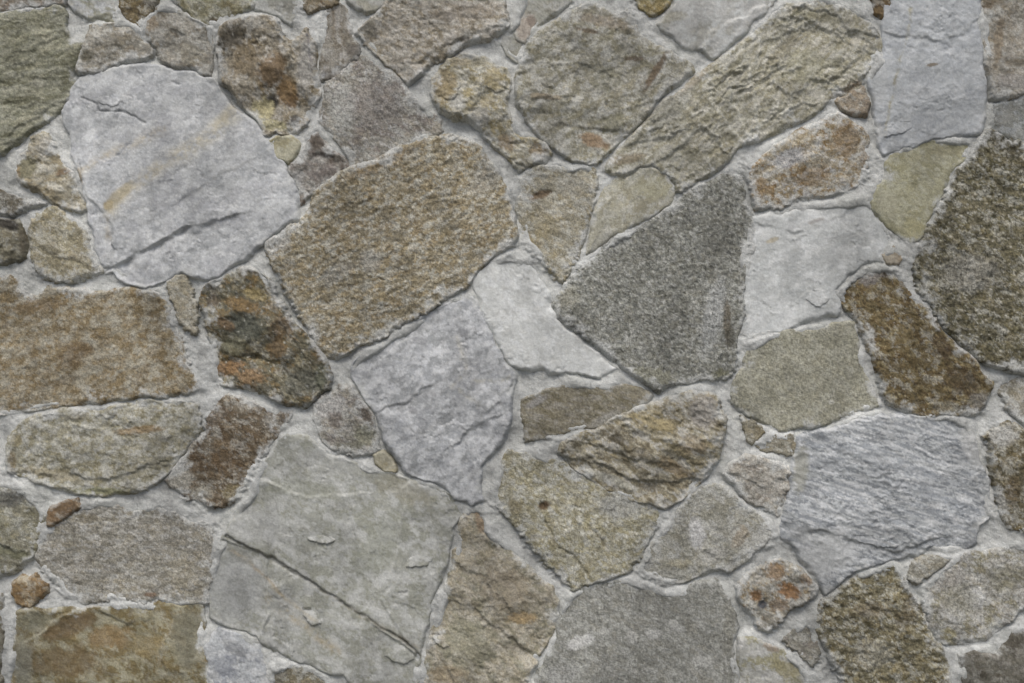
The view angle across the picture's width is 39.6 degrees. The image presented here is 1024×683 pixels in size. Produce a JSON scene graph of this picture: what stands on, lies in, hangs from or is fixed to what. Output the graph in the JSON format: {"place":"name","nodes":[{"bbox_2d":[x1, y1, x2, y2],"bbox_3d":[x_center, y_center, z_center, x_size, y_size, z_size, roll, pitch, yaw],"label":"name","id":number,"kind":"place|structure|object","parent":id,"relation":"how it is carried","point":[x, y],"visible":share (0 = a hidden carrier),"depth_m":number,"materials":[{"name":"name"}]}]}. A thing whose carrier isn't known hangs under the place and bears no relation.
{"place":"outdoors","nodes":[
{"label":"outdoors","id":0,"kind":"place"},
{"label":"ground","id":1,"kind":"structure","parent":0,"visible":0},
{"bbox_2d":[0,0,1023,682],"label":"mortar wall","id":2,"kind":"structure","parent":1,"relation":"on","point":[498,526],"depth_m":2.62,"materials":[{"name":"concrete"}]},
{"bbox_2d":[0,593,4,682],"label":"stone","id":3,"kind":"object","parent":2,"relation":"on","point":[2,627],"visible":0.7,"depth_m":2.62,"materials":[{"name":"stone"}]},
{"bbox_2d":[0,217,28,265],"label":"stone","id":4,"kind":"object","parent":2,"relation":"on","point":[14,244],"visible":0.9,"depth_m":2.61,"materials":[{"name":"stone"}]},
{"bbox_2d":[0,487,46,579],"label":"stone","id":5,"kind":"object","parent":2,"relation":"in","point":[19,522],"visible":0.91,"depth_m":2.62,"materials":[{"name":"stone"}]},
{"bbox_2d":[0,189,48,218],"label":"stone sliver","id":6,"kind":"object","parent":2,"relation":"in","point":[12,206],"visible":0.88,"depth_m":2.61,"materials":[{"name":"stone"}]},
{"bbox_2d":[11,572,49,607],"bbox_3d":[-0.885,0.460,2.650,0.082,0.074,0.082,0,0,0],"label":"stone chip","id":7,"kind":"object","parent":2,"relation":"on","point":[32,590],"visible":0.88,"depth_m":2.61,"materials":[{"name":"brown stone"}]},
{"bbox_2d":[0,0,67,11],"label":"stone","id":8,"kind":"object","parent":2,"relation":"on","point":[8,5],"visible":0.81,"depth_m":2.61,"materials":[{"name":"stone"}]},
{"bbox_2d":[0,4,82,157],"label":"stone","id":9,"kind":"object","parent":2,"relation":"on","point":[39,51],"visible":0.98,"depth_m":2.61,"materials":[{"name":"stone"}]},
{"bbox_2d":[15,131,86,213],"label":"stone","id":10,"kind":"object","parent":2,"relation":"on","point":[44,172],"visible":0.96,"depth_m":2.61,"materials":[{"name":"beige stone"}]},
{"bbox_2d":[46,497,81,526],"bbox_3d":[-0.824,0.314,2.650,0.074,0.065,0.082,0,0,0],"label":"stone sliver","id":11,"kind":"object","parent":2,"relation":"in","point":[59,512],"visible":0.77,"depth_m":2.61,"materials":[{"name":"brown stone"}]},
{"bbox_2d":[27,205,103,284],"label":"stone","id":12,"kind":"object","parent":2,"relation":"in","point":[60,247],"visible":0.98,"depth_m":2.61,"materials":[{"name":"stone"}]},
{"bbox_2d":[67,0,115,22],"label":"stone","id":13,"kind":"object","parent":2,"relation":"on","point":[89,11],"visible":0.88,"depth_m":2.62,"materials":[{"name":"stone"}]},
{"bbox_2d":[0,274,199,415],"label":"stone","id":14,"kind":"object","parent":2,"relation":"on","point":[67,346],"visible":0.98,"depth_m":2.61,"materials":[{"name":"stone"}]},
{"bbox_2d":[5,398,204,497],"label":"stone","id":15,"kind":"object","parent":2,"relation":"on","point":[126,448],"visible":0.98,"depth_m":2.61,"materials":[{"name":"beige stone"}]},
{"bbox_2d":[11,600,207,682],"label":"stone","id":16,"kind":"object","parent":2,"relation":"on","point":[98,644],"visible":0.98,"depth_m":2.61,"materials":[{"name":"stone"}]},
{"bbox_2d":[74,22,154,75],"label":"stone","id":17,"kind":"object","parent":2,"relation":"on","point":[105,47],"visible":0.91,"depth_m":2.61,"materials":[{"name":"grey stone"}]},
{"bbox_2d":[34,504,214,605],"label":"stone","id":18,"kind":"object","parent":2,"relation":"in","point":[96,555],"visible":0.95,"depth_m":2.62,"materials":[{"name":"stone"}]},
{"bbox_2d":[118,0,159,26],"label":"pebble","id":19,"kind":"object","parent":2,"relation":"on","point":[134,11],"visible":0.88,"depth_m":2.61,"materials":[{"name":"stone"}]},
{"bbox_2d":[145,7,214,76],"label":"stone","id":20,"kind":"object","parent":2,"relation":"in","point":[178,40],"visible":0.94,"depth_m":2.61,"materials":[{"name":"grey stone"}]},
{"bbox_2d":[61,62,300,288],"bbox_3d":[-0.608,-0.305,2.648,0.452,0.424,0.086,0,0,0],"label":"stone","id":21,"kind":"object","parent":2,"relation":"on","point":[185,172],"visible":0.98,"depth_m":2.61,"materials":[{"name":"stone"}]},
{"bbox_2d":[166,274,200,335],"bbox_3d":[-0.606,-0.070,2.651,0.070,0.122,0.080,0,0,0],"label":"stone sliver","id":22,"kind":"object","parent":2,"relation":"in","point":[181,292],"visible":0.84,"depth_m":2.61,"materials":[{"name":"stone"}]},
{"bbox_2d":[173,0,257,24],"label":"stone","id":23,"kind":"object","parent":2,"relation":"on","point":[205,11],"visible":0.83,"depth_m":2.62,"materials":[{"name":"stone"}]},
{"bbox_2d":[164,392,292,509],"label":"stone","id":24,"kind":"object","parent":2,"relation":"on","point":[233,441],"visible":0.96,"depth_m":2.61,"materials":[{"name":"stone"}]},
{"bbox_2d":[204,627,269,682],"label":"stone","id":25,"kind":"object","parent":2,"relation":"on","point":[231,656],"visible":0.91,"depth_m":2.61,"materials":[{"name":"stone"}]},
{"bbox_2d":[198,265,333,409],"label":"stone","id":26,"kind":"object","parent":2,"relation":"on","point":[267,347],"visible":0.95,"depth_m":2.61,"materials":[{"name":"brown stone"}]},
{"bbox_2d":[214,13,321,136],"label":"stone","id":27,"kind":"object","parent":2,"relation":"on","point":[269,77],"visible":0.97,"depth_m":2.61,"materials":[{"name":"stone"}]},
{"bbox_2d":[254,0,297,27],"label":"stone","id":28,"kind":"object","parent":2,"relation":"in","point":[282,10],"visible":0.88,"depth_m":2.61,"materials":[{"name":"stone"}]},
{"bbox_2d":[269,135,301,164],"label":"pebble","id":29,"kind":"object","parent":2,"relation":"on","point":[287,149],"visible":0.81,"depth_m":2.61,"materials":[{"name":"stone"}]},
{"bbox_2d":[274,664,324,682],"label":"stone","id":30,"kind":"object","parent":2,"relation":"on","point":[294,674],"visible":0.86,"depth_m":2.62,"materials":[{"name":"stone"}]},
{"bbox_2d":[288,132,349,205],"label":"stone","id":31,"kind":"object","parent":2,"relation":"in","point":[317,162],"visible":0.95,"depth_m":2.62,"materials":[{"name":"grey stone"}]},
{"bbox_2d":[303,0,339,15],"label":"stone","id":32,"kind":"object","parent":2,"relation":"on","point":[310,7],"visible":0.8,"depth_m":2.61,"materials":[{"name":"stone"}]},
{"bbox_2d":[209,433,461,682],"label":"stone","id":33,"kind":"object","parent":2,"relation":"on","point":[333,565],"visible":0.94,"depth_m":2.61,"materials":[{"name":"stone"}]},
{"bbox_2d":[319,2,361,82],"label":"stone","id":34,"kind":"object","parent":2,"relation":"on","point":[340,49],"visible":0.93,"depth_m":2.62,"materials":[{"name":"stone"}]},
{"bbox_2d":[312,383,381,458],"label":"stone","id":35,"kind":"object","parent":2,"relation":"in","point":[343,418],"visible":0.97,"depth_m":2.61,"materials":[{"name":"stone"}]},
{"bbox_2d":[346,0,383,15],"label":"stone","id":36,"kind":"object","parent":2,"relation":"on","point":[367,7],"visible":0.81,"depth_m":2.61,"materials":[{"name":"stone"}]},
{"bbox_2d":[319,55,443,165],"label":"stone","id":37,"kind":"object","parent":2,"relation":"on","point":[369,110],"visible":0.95,"depth_m":2.62,"materials":[{"name":"stone"}]},
{"bbox_2d":[372,449,398,472],"bbox_3d":[-0.235,0.221,2.652,0.055,0.051,0.078,0,0,0],"label":"stone chip","id":38,"kind":"object","parent":2,"relation":"on","point":[384,460],"visible":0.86,"depth_m":2.61,"materials":[{"name":"stone"}]},
{"bbox_2d":[264,133,519,360],"bbox_3d":[-0.224,-0.176,2.646,0.479,0.428,0.091,0,0,0],"label":"stone","id":39,"kind":"object","parent":2,"relation":"on","point":[378,249],"visible":0.98,"depth_m":2.61,"materials":[{"name":"stone"}]},
{"bbox_2d":[353,0,510,86],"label":"stone","id":40,"kind":"object","parent":2,"relation":"on","point":[413,41],"visible":0.98,"depth_m":2.61,"materials":[{"name":"grey stone"}]},
{"bbox_2d":[350,296,517,506],"bbox_3d":[-0.145,0.107,2.648,0.317,0.403,0.086,0,0,0],"label":"stone","id":41,"kind":"object","parent":2,"relation":"in","point":[436,389],"visible":0.98,"depth_m":2.61,"materials":[{"name":"stone"}]},
{"bbox_2d":[429,52,552,173],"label":"stone","id":42,"kind":"object","parent":2,"relation":"on","point":[473,90],"visible":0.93,"depth_m":2.61,"materials":[{"name":"beige stone"}]},
{"bbox_2d":[424,512,559,682],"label":"stone","id":43,"kind":"object","parent":2,"relation":"on","point":[501,615],"visible":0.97,"depth_m":2.61,"materials":[{"name":"beige stone"}]},
{"bbox_2d":[501,0,571,63],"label":"stone","id":44,"kind":"object","parent":2,"relation":"in","point":[541,12],"visible":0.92,"depth_m":2.62,"materials":[{"name":"stone"}]},
{"bbox_2d":[472,261,615,379],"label":"stone","id":45,"kind":"object","parent":2,"relation":"on","point":[531,333],"visible":0.96,"depth_m":2.61,"materials":[{"name":"stone"}]},
{"bbox_2d":[514,164,598,284],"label":"stone","id":46,"kind":"object","parent":2,"relation":"in","point":[554,207],"visible":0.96,"depth_m":2.62,"materials":[{"name":"stone"}]},
{"bbox_2d":[497,449,659,591],"bbox_3d":[0.126,0.331,2.650,0.327,0.270,0.083,0,0,0],"label":"stone","id":47,"kind":"object","parent":2,"relation":"on","point":[574,529],"visible":0.98,"depth_m":2.61,"materials":[{"name":"stone"}]},
{"bbox_2d":[520,384,653,442],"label":"stone","id":48,"kind":"object","parent":2,"relation":"in","point":[559,409],"visible":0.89,"depth_m":2.62,"materials":[{"name":"stone"}]},
{"bbox_2d":[513,2,694,167],"bbox_3d":[0.170,-0.471,2.645,0.344,0.312,0.092,0,0,0],"label":"stone","id":49,"kind":"object","parent":2,"relation":"on","point":[594,83],"visible":0.99,"depth_m":2.61,"materials":[{"name":"grey stone"}]},
{"bbox_2d":[586,166,675,254],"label":"stone","id":50,"kind":"object","parent":2,"relation":"in","point":[638,196],"visible":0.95,"depth_m":2.61,"materials":[{"name":"stone"}]},
{"bbox_2d":[534,577,739,682],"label":"stone","id":51,"kind":"object","parent":2,"relation":"on","point":[621,633],"visible":0.98,"depth_m":2.62,"materials":[{"name":"stone"}]},
{"bbox_2d":[557,389,727,509],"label":"stone","id":52,"kind":"object","parent":2,"relation":"on","point":[665,452],"visible":0.97,"depth_m":2.61,"materials":[{"name":"beige stone"}]},
{"bbox_2d":[551,172,753,394],"bbox_3d":[0.259,-0.115,2.648,0.388,0.433,0.085,0,0,0],"label":"stone","id":53,"kind":"object","parent":2,"relation":"on","point":[656,304],"visible":0.95,"depth_m":2.61,"materials":[{"name":"stone"}]},
{"bbox_2d":[635,0,671,17],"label":"stone","id":54,"kind":"object","parent":2,"relation":"on","point":[652,8],"visible":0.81,"depth_m":2.61,"materials":[{"name":"stone"}]},
{"bbox_2d":[636,482,771,584],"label":"stone","id":55,"kind":"object","parent":2,"relation":"in","point":[716,527],"visible":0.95,"depth_m":2.62,"materials":[{"name":"stone"}]},
{"bbox_2d":[656,0,775,60],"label":"stone","id":56,"kind":"object","parent":2,"relation":"on","point":[712,30],"visible":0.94,"depth_m":2.61,"materials":[{"name":"stone"}]},
{"bbox_2d":[604,0,882,193],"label":"stone","id":57,"kind":"object","parent":2,"relation":"in","point":[785,67],"visible":0.98,"depth_m":2.61,"materials":[{"name":"beige stone"}]},
{"bbox_2d":[739,414,764,445],"bbox_3d":[0.442,0.164,2.651,0.057,0.070,0.081,0,0,0],"label":"stone chip","id":58,"kind":"object","parent":2,"relation":"in","point":[753,431],"visible":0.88,"depth_m":2.61,"materials":[{"name":"stone"}]},
{"bbox_2d":[721,453,791,516],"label":"stone","id":59,"kind":"object","parent":2,"relation":"in","point":[759,480],"visible":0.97,"depth_m":2.61,"materials":[{"name":"stone"}]},
{"bbox_2d":[736,636,804,682],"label":"stone","id":60,"kind":"object","parent":2,"relation":"on","point":[758,660],"visible":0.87,"depth_m":2.62,"materials":[{"name":"stone"}]},
{"bbox_2d":[755,433,795,456],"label":"stone","id":61,"kind":"object","parent":2,"relation":"in","point":[781,446],"visible":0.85,"depth_m":2.61,"materials":[{"name":"stone"}]},
{"bbox_2d":[734,557,818,632],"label":"stone","id":62,"kind":"object","parent":2,"relation":"on","point":[769,596],"visible":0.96,"depth_m":2.61,"materials":[{"name":"beige stone"}]},
{"bbox_2d":[782,627,820,667],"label":"pebble","id":63,"kind":"object","parent":2,"relation":"on","point":[800,642],"visible":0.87,"depth_m":2.61,"materials":[{"name":"stone"}]},
{"bbox_2d":[730,320,878,431],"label":"stone","id":64,"kind":"object","parent":2,"relation":"on","point":[786,380],"visible":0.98,"depth_m":2.62,"materials":[{"name":"sandstone"}]},
{"bbox_2d":[746,112,869,211],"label":"stone","id":65,"kind":"object","parent":2,"relation":"in","point":[827,156],"visible":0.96,"depth_m":2.61,"materials":[{"name":"stone"}]},
{"bbox_2d":[741,206,890,338],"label":"stone","id":66,"kind":"object","parent":2,"relation":"on","point":[805,264],"visible":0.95,"depth_m":2.62,"materials":[{"name":"stone"}]},
{"bbox_2d":[834,85,870,118],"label":"pebble","id":67,"kind":"object","parent":2,"relation":"in","point":[854,103],"visible":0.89,"depth_m":2.61,"materials":[{"name":"stone"}]},
{"bbox_2d":[870,0,890,19],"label":"stone chip","id":68,"kind":"object","parent":2,"relation":"in","point":[878,8],"visible":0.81,"depth_m":2.61,"materials":[{"name":"brown stone"}]},
{"bbox_2d":[815,566,951,682],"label":"stone","id":69,"kind":"object","parent":2,"relation":"on","point":[873,628],"visible":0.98,"depth_m":2.61,"materials":[{"name":"stone"}]},
{"bbox_2d":[779,411,990,595],"bbox_3d":[0.686,0.299,2.646,0.405,0.344,0.090,0,0,0],"label":"stone","id":70,"kind":"object","parent":2,"relation":"in","point":[864,492],"visible":0.98,"depth_m":2.61,"materials":[{"name":"stone"}]},
{"bbox_2d":[882,245,902,265],"bbox_3d":[0.698,-0.160,2.651,0.051,0.051,0.079,0,0,0],"label":"stone chip","id":71,"kind":"object","parent":2,"relation":"in","point":[894,259],"visible":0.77,"depth_m":2.61,"materials":[{"name":"stone"}]},
{"bbox_2d":[840,267,993,416],"bbox_3d":[0.741,0.003,2.648,0.302,0.294,0.087,0,0,0],"label":"stone","id":72,"kind":"object","parent":2,"relation":"on","point":[923,363],"visible":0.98,"depth_m":2.61,"materials":[{"name":"stone"}]},
{"bbox_2d":[870,140,967,243],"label":"stone","id":73,"kind":"object","parent":2,"relation":"on","point":[909,192],"visible":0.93,"depth_m":2.62,"materials":[{"name":"sandstone"}]},
{"bbox_2d":[866,0,987,156],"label":"stone","id":74,"kind":"object","parent":2,"relation":"on","point":[927,83],"visible":0.98,"depth_m":2.61,"materials":[{"name":"stone"}]},
{"bbox_2d":[907,554,949,585],"bbox_3d":[0.765,0.421,2.650,0.089,0.068,0.082,0,0,0],"label":"stone chip","id":75,"kind":"object","parent":2,"relation":"on","point":[924,566],"visible":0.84,"depth_m":2.61,"materials":[{"name":"stone"}]},
{"bbox_2d":[911,128,1023,375],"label":"stone","id":76,"kind":"object","parent":2,"relation":"on","point":[967,268],"visible":0.99,"depth_m":2.61,"materials":[{"name":"stone"}]},
{"bbox_2d":[920,545,1023,645],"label":"stone","id":77,"kind":"object","parent":2,"relation":"on","point":[972,596],"visible":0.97,"depth_m":2.61,"materials":[{"name":"stone"}]},
{"bbox_2d":[957,631,1023,682],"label":"stone","id":78,"kind":"object","parent":2,"relation":"on","point":[1004,663],"visible":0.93,"depth_m":2.61,"materials":[{"name":"stone"}]},
{"bbox_2d":[980,420,1023,533],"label":"stone","id":79,"kind":"object","parent":2,"relation":"on","point":[1004,444],"visible":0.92,"depth_m":2.61,"materials":[{"name":"stone"}]},
{"bbox_2d":[981,0,1023,101],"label":"stone","id":80,"kind":"object","parent":2,"relation":"in","point":[1003,64],"visible":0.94,"depth_m":2.61,"materials":[{"name":"grey stone"}]},
{"bbox_2d":[992,99,1023,142],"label":"stone","id":81,"kind":"object","parent":2,"relation":"in","point":[1008,122],"visible":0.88,"depth_m":2.62,"materials":[{"name":"stone"}]},
{"bbox_2d":[997,376,1023,426],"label":"stone","id":82,"kind":"object","parent":2,"relation":"in","point":[1011,393],"visible":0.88,"depth_m":2.62,"materials":[{"name":"stone"}]}
]}

